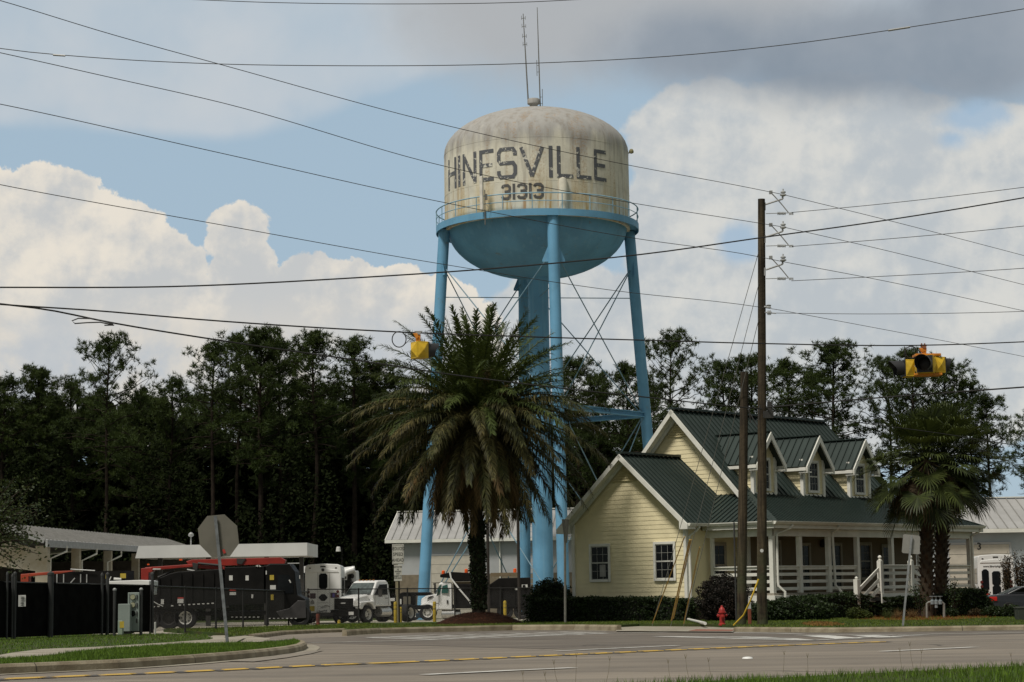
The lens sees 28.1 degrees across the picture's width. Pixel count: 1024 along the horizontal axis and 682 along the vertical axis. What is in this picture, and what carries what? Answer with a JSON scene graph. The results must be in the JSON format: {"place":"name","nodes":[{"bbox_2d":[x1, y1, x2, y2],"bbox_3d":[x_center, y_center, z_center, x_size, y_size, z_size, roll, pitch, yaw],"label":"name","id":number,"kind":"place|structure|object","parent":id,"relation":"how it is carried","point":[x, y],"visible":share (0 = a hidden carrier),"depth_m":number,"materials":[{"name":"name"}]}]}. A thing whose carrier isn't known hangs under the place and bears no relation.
{"place":"outdoors","nodes":[
{"label":"outdoors","id":0,"kind":"place"},
{"bbox_2d":[0,632,212,654],"bbox_3d":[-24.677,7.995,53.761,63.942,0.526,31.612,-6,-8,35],"label":"verge","id":1,"kind":"structure","parent":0,"point":[99,645],"depth_m":47.66,"materials":[{"name":"green plant"}]},
{"bbox_2d":[0,571,153,638],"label":"screened fence","id":2,"kind":"object","parent":1,"relation":"on","point":[50,608],"visible":0.94,"depth_m":58.90,"materials":[{"name":"black fabric"}]},
{"bbox_2d":[118,604,131,631],"bbox_3d":[-11.121,7.951,58.867,0.344,0.785,0.350,-1,-7,0],"label":"electric cabinet","id":3,"kind":"object","parent":1,"relation":"on","point":[125,613],"visible":0.81,"depth_m":58.71,"materials":[{"name":"grey metal"}]},
{"bbox_2d":[128,592,139,630],"bbox_3d":[-10.907,7.819,59.134,0.330,1.110,0.350,-1,-7,0],"label":"meter cabinet","id":4,"kind":"object","parent":1,"relation":"on","point":[134,599],"visible":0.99,"depth_m":59.02,"materials":[{"name":"grey metal"}]},
{"bbox_2d":[0,637,244,657],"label":"sidewalk","id":5,"kind":"structure","parent":0,"point":[60,650],"depth_m":37.12,"materials":[{"name":"concrete"}]},
{"bbox_2d":[198,514,238,641],"bbox_3d":[-6.046,4.913,42.131,0.851,2.686,0.093,-1,-7,0],"label":"stop sign","id":6,"kind":"object","parent":5,"relation":"on","point":[218,536],"visible":0.94,"depth_m":42.26,"materials":[{"name":"grey metal"}]},
{"bbox_2d":[163,622,374,637],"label":"verge","id":7,"kind":"structure","parent":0,"point":[194,632],"depth_m":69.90,"materials":[{"name":"green plant"}]},
{"bbox_2d":[149,584,307,633],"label":"chain link fence","id":8,"kind":"object","parent":7,"relation":"on","point":[243,612],"visible":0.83,"depth_m":77.63,"materials":[{"name":"black metal"}]},
{"bbox_2d":[197,617,389,622],"bbox_3d":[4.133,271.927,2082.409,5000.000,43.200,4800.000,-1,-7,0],"label":"ground","id":9,"kind":"structure","parent":0,"point":[269,621],"depth_m":168.83,"materials":[{"name":"grey concrete"}]},
{"bbox_2d":[0,374,55,515],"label":"pine tree","id":10,"kind":"object","parent":9,"relation":"on","point":[7,400],"visible":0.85,"depth_m":200.19,"materials":[{"name":"green plant"}]},
{"bbox_2d":[0,362,84,525],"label":"pine tree","id":11,"kind":"object","parent":9,"relation":"on","point":[38,384],"visible":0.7,"depth_m":202.90,"materials":[{"name":"green plant"}]},
{"bbox_2d":[31,373,123,561],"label":"pine tree","id":12,"kind":"object","parent":9,"relation":"on","point":[70,387],"visible":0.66,"depth_m":205.75,"materials":[{"name":"green plant"}]},
{"bbox_2d":[49,329,160,560],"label":"pine tree","id":13,"kind":"object","parent":9,"relation":"on","point":[113,345],"visible":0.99,"depth_m":196.29,"materials":[{"name":"green plant"}]},
{"bbox_2d":[75,390,195,560],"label":"pine tree","id":14,"kind":"object","parent":9,"relation":"on","point":[129,422],"visible":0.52,"depth_m":207.01,"materials":[{"name":"green plant"}]},
{"bbox_2d":[111,369,224,539],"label":"pine tree","id":15,"kind":"object","parent":9,"relation":"on","point":[170,387],"visible":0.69,"depth_m":204.91,"materials":[{"name":"green plant"}]},
{"bbox_2d":[175,337,254,515],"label":"pine tree","id":16,"kind":"object","parent":9,"relation":"on","point":[214,347],"visible":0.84,"depth_m":199.57,"materials":[{"name":"green plant"}]},
{"bbox_2d":[192,392,273,512],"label":"pine tree","id":17,"kind":"object","parent":9,"relation":"on","point":[228,485],"visible":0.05,"depth_m":221.82,"materials":[{"name":"green plant"}]},
{"bbox_2d":[194,330,282,617],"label":"pine tree","id":18,"kind":"object","parent":9,"relation":"on","point":[231,350],"visible":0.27,"depth_m":205.36,"materials":[{"name":"green plant"}]},
{"bbox_2d":[202,322,312,617],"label":"pine tree","id":19,"kind":"object","parent":9,"relation":"on","point":[262,336],"visible":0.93,"depth_m":197.80,"materials":[{"name":"green plant"}]},
{"bbox_2d":[218,336,334,542],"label":"pine tree","id":20,"kind":"object","parent":9,"relation":"on","point":[284,403],"visible":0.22,"depth_m":206.45,"materials":[{"name":"green plant"}]},
{"bbox_2d":[0,408,582,620],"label":"undergrowth","id":21,"kind":"object","parent":9,"relation":"on","point":[346,560],"visible":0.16,"depth_m":189.46,"materials":[{"name":"green plant"}]},
{"bbox_2d":[260,328,364,563],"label":"pine tree","id":22,"kind":"object","parent":9,"relation":"on","point":[314,339],"visible":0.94,"depth_m":199.16,"materials":[{"name":"green plant"}]},
{"bbox_2d":[310,332,393,570],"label":"pine tree","id":23,"kind":"object","parent":9,"relation":"on","point":[354,347],"visible":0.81,"depth_m":203.31,"materials":[{"name":"green plant"}]},
{"bbox_2d":[326,358,407,615],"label":"pine tree","id":24,"kind":"object","parent":9,"relation":"on","point":[389,386],"visible":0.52,"depth_m":204.47,"materials":[{"name":"green plant"}]},
{"bbox_2d":[350,373,422,595],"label":"pine tree","id":25,"kind":"object","parent":9,"relation":"on","point":[400,387],"visible":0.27,"depth_m":205.58,"materials":[{"name":"green plant"}]},
{"bbox_2d":[0,386,889,618],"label":"woods","id":26,"kind":"object","parent":9,"relation":"on","point":[224,494],"visible":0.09,"depth_m":214.88,"materials":[{"name":"green plant"}]},
{"bbox_2d":[342,624,620,635],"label":"kerb","id":27,"kind":"structure","parent":9,"relation":"on","point":[347,632],"depth_m":66.13,"materials":[{"name":"concrete"}]},
{"bbox_2d":[550,354,613,504],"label":"pine tree","id":28,"kind":"object","parent":9,"relation":"on","point":[575,364],"visible":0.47,"depth_m":204.19,"materials":[{"name":"green plant"}]},
{"bbox_2d":[564,371,639,498],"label":"pine tree","id":29,"kind":"object","parent":9,"relation":"on","point":[618,404],"visible":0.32,"depth_m":206.80,"materials":[{"name":"green plant"}]},
{"bbox_2d":[586,359,658,464],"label":"pine tree","id":30,"kind":"object","parent":9,"relation":"on","point":[627,370],"visible":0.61,"depth_m":203.09,"materials":[{"name":"green plant"}]},
{"bbox_2d":[620,326,719,449],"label":"pine tree","id":31,"kind":"object","parent":9,"relation":"on","point":[671,380],"visible":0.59,"depth_m":200.46,"materials":[{"name":"green plant"}]},
{"bbox_2d":[695,359,757,412],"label":"pine tree","id":32,"kind":"object","parent":9,"relation":"on","point":[719,375],"visible":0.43,"depth_m":206.70,"materials":[{"name":"green plant"}]},
{"bbox_2d":[696,350,803,415],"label":"pine tree","id":33,"kind":"object","parent":9,"relation":"on","point":[753,362],"visible":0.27,"depth_m":206.68,"materials":[{"name":"green plant"}]},
{"bbox_2d":[750,355,826,418],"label":"pine tree","id":34,"kind":"object","parent":9,"relation":"on","point":[787,363],"visible":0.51,"depth_m":203.00,"materials":[{"name":"green plant"}]},
{"bbox_2d":[774,335,886,448],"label":"pine tree","id":35,"kind":"object","parent":9,"relation":"on","point":[829,356],"visible":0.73,"depth_m":199.30,"materials":[{"name":"green plant"}]},
{"bbox_2d":[733,625,1023,632],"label":"kerb","id":36,"kind":"structure","parent":9,"relation":"on","point":[883,629],"depth_m":51.44,"materials":[{"name":"concrete"}]},
{"bbox_2d":[843,353,919,481],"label":"pine tree","id":37,"kind":"object","parent":9,"relation":"on","point":[878,359],"visible":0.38,"depth_m":204.56,"materials":[{"name":"green plant"}]},
{"bbox_2d":[854,346,972,480],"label":"pine tree","id":38,"kind":"object","parent":9,"relation":"on","point":[917,382],"visible":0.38,"depth_m":199.22,"materials":[{"name":"green plant"}]},
{"bbox_2d":[904,356,978,469],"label":"pine tree","id":39,"kind":"object","parent":9,"relation":"on","point":[962,385],"visible":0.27,"depth_m":202.85,"materials":[{"name":"green plant"}]},
{"bbox_2d":[938,374,1013,494],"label":"pine tree","id":40,"kind":"object","parent":9,"relation":"on","point":[972,383],"visible":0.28,"depth_m":204.74,"materials":[{"name":"green plant"}]},
{"bbox_2d":[962,391,1023,494],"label":"pine tree","id":41,"kind":"object","parent":9,"relation":"on","point":[983,397],"visible":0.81,"depth_m":202.43,"materials":[{"name":"green plant"}]},
{"bbox_2d":[999,409,1023,489],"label":"pine tree","id":42,"kind":"object","parent":9,"relation":"on","point":[1017,432],"visible":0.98,"depth_m":186.03,"materials":[{"name":"green plant"}]},
{"bbox_2d":[109,618,523,633],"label":"yard pavement","id":43,"kind":"structure","parent":0,"point":[252,623],"depth_m":122.03,"materials":[{"name":"concrete"}]},
{"bbox_2d":[0,469,56,579],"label":"broadleaf tree","id":44,"kind":"object","parent":43,"relation":"on","point":[5,522],"visible":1,"depth_m":71.58,"materials":[{"name":"green plant"}]},
{"bbox_2d":[21,569,133,583],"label":"loader trailer","id":45,"kind":"object","parent":43,"relation":"on","point":[88,576],"visible":0.26,"depth_m":83.79,"materials":[{"name":"black paint"}]},
{"bbox_2d":[0,524,195,609],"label":"open shed","id":46,"kind":"structure","parent":43,"relation":"on","point":[75,543],"depth_m":109.37,"materials":[{"name":"grey metal"}]},
{"bbox_2d":[141,557,310,628],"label":"grapple truck","id":47,"kind":"object","parent":43,"relation":"on","point":[276,573],"visible":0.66,"depth_m":91.42,"materials":[{"name":"black paint"}]},
{"bbox_2d":[135,532,317,626],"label":"flat canopy","id":48,"kind":"object","parent":43,"relation":"on","point":[161,553],"visible":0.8,"depth_m":111.48,"materials":[{"name":"white metal"}]},
{"bbox_2d":[305,564,344,623],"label":"shuttle bus","id":49,"kind":"object","parent":43,"relation":"on","point":[324,576],"visible":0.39,"depth_m":117.20,"materials":[{"name":"white paint"}]},
{"bbox_2d":[327,579,429,622],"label":"cab chassis truck","id":50,"kind":"object","parent":43,"relation":"on","point":[373,583],"visible":0.73,"depth_m":117.94,"materials":[{"name":"white paint"}]},
{"bbox_2d":[416,568,530,620],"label":"dump truck","id":51,"kind":"object","parent":43,"relation":"on","point":[459,579],"visible":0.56,"depth_m":131.88,"materials":[{"name":"white paint"}]},
{"bbox_2d":[417,7,652,619],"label":"water tower","id":52,"kind":"structure","parent":43,"relation":"on","point":[480,239],"depth_m":145.57,"materials":[{"name":"metal"}]},
{"bbox_2d":[974,554,1014,594],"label":"shuttle bus","id":53,"kind":"object","parent":43,"relation":"on","point":[988,575],"visible":0.23,"depth_m":119.23,"materials":[{"name":"white paint"}]},
{"bbox_2d":[385,508,573,618],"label":"metal building","id":54,"kind":"structure","parent":0,"point":[446,543],"depth_m":159.03,"materials":[{"name":"white paint"}]},
{"bbox_2d":[431,555,471,618],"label":"roller door","id":55,"kind":"structure","parent":54,"relation":"in","point":[436,568],"depth_m":158.83,"materials":[{"name":"white metal"}]},
{"bbox_2d":[0,630,1023,681],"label":"road","id":56,"kind":"structure","parent":0,"point":[994,649],"depth_m":27.49,"materials":[{"name":"grey asphalt"}]},
{"bbox_2d":[0,639,306,673],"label":"kerb","id":57,"kind":"structure","parent":56,"relation":"on","point":[30,667],"depth_m":28.64,"materials":[{"name":"concrete"}]},
{"bbox_2d":[0,645,319,674],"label":"gutter","id":58,"kind":"object","parent":56,"relation":"on","point":[312,648],"visible":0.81,"depth_m":29.98,"materials":[{"name":"concrete"}]},
{"bbox_2d":[248,628,346,637],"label":"kerb","id":59,"kind":"structure","parent":56,"relation":"on","point":[278,633],"depth_m":66.77,"materials":[{"name":"concrete"}]},
{"bbox_2d":[3,641,885,678],"bbox_3d":[-0.432,4.723,30.510,0.807,0.155,22.562,-7,-9,41],"label":"line","id":60,"kind":"object","parent":56,"relation":"on","point":[401,661],"visible":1,"depth_m":28.81,"materials":[{"name":"yellow paint"}]},
{"bbox_2d":[266,631,1023,650],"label":"road patch","id":61,"kind":"object","parent":56,"relation":"on","point":[620,640],"visible":0.94,"depth_m":47.05,"materials":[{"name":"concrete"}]},
{"bbox_2d":[311,631,1017,673],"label":"lane lines","id":62,"kind":"object","parent":61,"relation":"on","point":[747,637],"visible":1,"depth_m":46.62,"materials":[{"name":"white paint"}]},
{"bbox_2d":[0,8,1023,65],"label":"overhead wire","id":63,"kind":"object","parent":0,"point":[511,63],"visible":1,"depth_m":37.90,"materials":[{"name":"black metal"}]},
{"bbox_2d":[0,0,1023,496],"label":"sky","id":64,"kind":"structure","parent":0,"point":[936,110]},
{"bbox_2d":[616,626,733,631],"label":"sidewalk","id":65,"kind":"structure","parent":0,"point":[658,628],"depth_m":63.30,"materials":[{"name":"concrete"}]},
{"bbox_2d":[338,616,1023,629],"bbox_3d":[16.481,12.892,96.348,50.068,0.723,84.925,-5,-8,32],"label":"verge","id":66,"kind":"structure","parent":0,"point":[689,624],"depth_m":69.65,"materials":[{"name":"green plant"}]},
{"bbox_2d":[391,544,404,621],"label":"speed sign","id":67,"kind":"object","parent":66,"relation":"on","point":[397,553],"visible":1,"depth_m":102.35,"materials":[{"name":"white metal"}]},
{"bbox_2d":[307,587,530,624],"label":"chain link fence","id":68,"kind":"object","parent":66,"relation":"on","point":[361,589],"visible":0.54,"depth_m":100.69,"materials":[{"name":"black metal"}]},
{"bbox_2d":[436,613,520,623],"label":"mulch mound","id":69,"kind":"object","parent":66,"relation":"on","point":[481,621],"visible":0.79,"depth_m":84.41,"materials":[{"name":"brown soil"}]},
{"bbox_2d":[334,301,613,612],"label":"date palm","id":70,"kind":"object","parent":69,"relation":"on","point":[476,431],"visible":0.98,"depth_m":84.63,"materials":[{"name":"green plant"}]},
{"bbox_2d":[522,577,571,621],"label":"bush","id":71,"kind":"object","parent":66,"relation":"on","point":[549,588],"visible":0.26,"depth_m":90.77,"materials":[{"name":"green plant"}]},
{"bbox_2d":[525,595,700,621],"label":"hedge","id":72,"kind":"object","parent":66,"relation":"on","point":[595,608],"visible":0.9,"depth_m":86.59,"materials":[{"name":"green plant"}]},
{"bbox_2d":[694,572,754,620],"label":"shrub","id":73,"kind":"object","parent":66,"relation":"on","point":[717,593],"visible":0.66,"depth_m":80.83,"materials":[{"name":"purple plant"}]},
{"bbox_2d":[733,372,757,624],"bbox_3d":[7.470,5.000,64.788,1.013,8.076,0.310,-1,-7,0],"label":"utility pole","id":74,"kind":"object","parent":66,"relation":"on","point":[740,598],"visible":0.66,"depth_m":64.62,"materials":[{"name":"brown wood"}]},
{"bbox_2d":[748,189,792,624],"bbox_3d":[8.121,2.038,63.834,1.621,13.676,0.886,-1,-7,0],"label":"utility pole","id":75,"kind":"object","parent":66,"relation":"on","point":[762,611],"visible":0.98,"depth_m":63.72,"materials":[{"name":"brown wood"}]},
{"bbox_2d":[0,303,761,408],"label":"overhead wire","id":76,"kind":"object","parent":75,"relation":"attached to","point":[375,362],"visible":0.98,"depth_m":50.03,"materials":[{"name":"black metal"}]},
{"bbox_2d":[0,184,776,309],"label":"overhead wire","id":77,"kind":"object","parent":75,"relation":"attached to","point":[362,250],"visible":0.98,"depth_m":50.48,"materials":[{"name":"grey metal"}]},
{"bbox_2d":[0,0,779,193],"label":"overhead wire","id":78,"kind":"object","parent":75,"relation":"attached to","point":[369,105],"visible":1,"depth_m":54.18,"materials":[{"name":"grey metal"}]},
{"bbox_2d":[0,52,780,226],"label":"overhead wire","id":79,"kind":"object","parent":75,"relation":"attached to","point":[369,145],"visible":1,"depth_m":53.97,"materials":[{"name":"grey metal"}]},
{"bbox_2d":[0,104,781,261],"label":"overhead wire","id":80,"kind":"object","parent":75,"relation":"attached to","point":[373,187],"visible":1,"depth_m":53.99,"materials":[{"name":"grey metal"}]},
{"bbox_2d":[0,197,1023,287],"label":"overhead wire","id":81,"kind":"object","parent":75,"relation":"attached to","point":[514,266],"visible":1,"depth_m":46.92,"materials":[{"name":"black metal"}]},
{"bbox_2d":[0,304,1023,345],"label":"overhead wire","id":82,"kind":"object","parent":75,"relation":"attached to","point":[480,334],"visible":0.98,"depth_m":48.10,"materials":[{"name":"black metal"}]},
{"bbox_2d":[392,331,438,359],"bbox_3d":[-2.115,0.079,45.501,1.028,0.626,0.472,2,-7,-21],"label":"traffic signal","id":83,"kind":"object","parent":82,"relation":"hanging from","point":[420,350],"visible":1,"depth_m":45.43,"materials":[{"name":"yellow metal"}]},
{"bbox_2d":[888,343,950,377],"bbox_3d":[11.567,0.528,57.766,1.606,0.950,1.397,4,-9,-36],"label":"traffic signal","id":84,"kind":"object","parent":82,"relation":"hanging from","point":[924,364],"visible":0.98,"depth_m":57.57,"materials":[{"name":"yellow metal"}]},
{"bbox_2d":[670,284,758,625],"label":"guy wire","id":85,"kind":"object","parent":75,"relation":"attached to","point":[681,577],"visible":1,"depth_m":65.37,"materials":[{"name":"metal"}]},
{"bbox_2d":[766,386,1023,407],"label":"overhead wire","id":86,"kind":"object","parent":75,"relation":"attached to","point":[898,396],"visible":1,"depth_m":58.76,"materials":[{"name":"black metal"}]},
{"bbox_2d":[556,407,985,619],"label":"yellow house","id":87,"kind":"structure","parent":66,"relation":"on","point":[825,535],"depth_m":89.69,"materials":[{"name":"beige wood"}]},
{"bbox_2d":[589,543,610,581],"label":"window","id":88,"kind":"structure","parent":87,"relation":"in","point":[599,554],"depth_m":89.51,"materials":[{"name":"glass"}]},
{"bbox_2d":[653,541,676,580],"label":"window","id":89,"kind":"structure","parent":87,"relation":"in","point":[662,551],"depth_m":87.10,"materials":[{"name":"white paint"}]},
{"bbox_2d":[715,542,726,579],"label":"window","id":90,"kind":"structure","parent":87,"relation":"in","point":[720,547],"depth_m":88.04,"materials":[{"name":"grey glass"}]},
{"bbox_2d":[860,542,872,579],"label":"window","id":91,"kind":"structure","parent":87,"relation":"in","point":[866,565],"depth_m":95.12,"materials":[{"name":"grey glass"}]},
{"bbox_2d":[746,595,839,620],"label":"hedge","id":92,"kind":"object","parent":66,"relation":"on","point":[794,608],"visible":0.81,"depth_m":77.86,"materials":[{"name":"green plant"}]},
{"bbox_2d":[790,591,875,617],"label":"hedge","id":93,"kind":"object","parent":66,"relation":"on","point":[844,601],"visible":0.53,"depth_m":85.84,"materials":[{"name":"green plant"}]},
{"bbox_2d":[902,534,919,625],"bbox_3d":[10.529,6.332,54.056,0.588,2.463,0.069,-1,-7,0],"label":"road sign","id":94,"kind":"object","parent":66,"relation":"on","point":[910,544],"visible":0.88,"depth_m":54.18,"materials":[{"name":"grey metal"}]},
{"bbox_2d":[874,616,983,619],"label":"mulch bed","id":95,"kind":"object","parent":66,"relation":"on","point":[931,618],"visible":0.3,"depth_m":76.31,"materials":[{"name":"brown wood"}]},
{"bbox_2d":[882,595,934,615],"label":"hedge","id":96,"kind":"object","parent":95,"relation":"on","point":[897,603],"visible":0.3,"depth_m":87.42,"materials":[{"name":"green plant"}]},
{"bbox_2d":[848,401,1002,616],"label":"cabbage palm","id":97,"kind":"object","parent":95,"relation":"on","point":[920,511],"visible":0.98,"depth_m":84.08,"materials":[{"name":"green plant"}]},
{"bbox_2d":[884,400,1016,615],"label":"cabbage palm","id":98,"kind":"object","parent":95,"relation":"on","point":[941,541],"visible":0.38,"depth_m":85.73,"materials":[{"name":"green plant"}]},
{"bbox_2d":[935,592,972,615],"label":"hedge","id":99,"kind":"object","parent":95,"relation":"on","point":[965,602],"visible":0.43,"depth_m":84.91,"materials":[{"name":"green plant"}]},
{"bbox_2d":[934,587,993,608],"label":"hedge","id":100,"kind":"object","parent":95,"relation":"on","point":[980,598],"visible":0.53,"depth_m":90.95,"materials":[{"name":"green plant"}]},
{"bbox_2d":[988,586,1023,606],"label":"saloon car","id":101,"kind":"object","parent":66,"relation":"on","point":[1014,595],"visible":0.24,"depth_m":96.28,"materials":[{"name":"grey paint"}]},
{"bbox_2d":[597,660,1023,681],"bbox_3d":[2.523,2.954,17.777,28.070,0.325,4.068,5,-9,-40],"label":"grass","id":102,"kind":"structure","parent":0,"point":[962,673],"depth_m":19.64,"materials":[{"name":"green plant"}]},
{"bbox_2d":[916,496,1023,588],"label":"metal building","id":103,"kind":"structure","parent":0,"point":[1002,532],"depth_m":130.86,"materials":[{"name":"white metal"}]},
{"bbox_2d":[949,544,1009,587],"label":"roller door","id":104,"kind":"structure","parent":103,"relation":"in","point":[990,549],"depth_m":130.68,"materials":[{"name":"white metal"}]},
{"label":"verge","id":105,"kind":"structure","parent":0,"visible":0},
{"bbox_2d":[0,637,299,663],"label":"grass","id":106,"kind":"structure","parent":105,"relation":"on","point":[155,650],"depth_m":32.56,"materials":[{"name":"green plant"}]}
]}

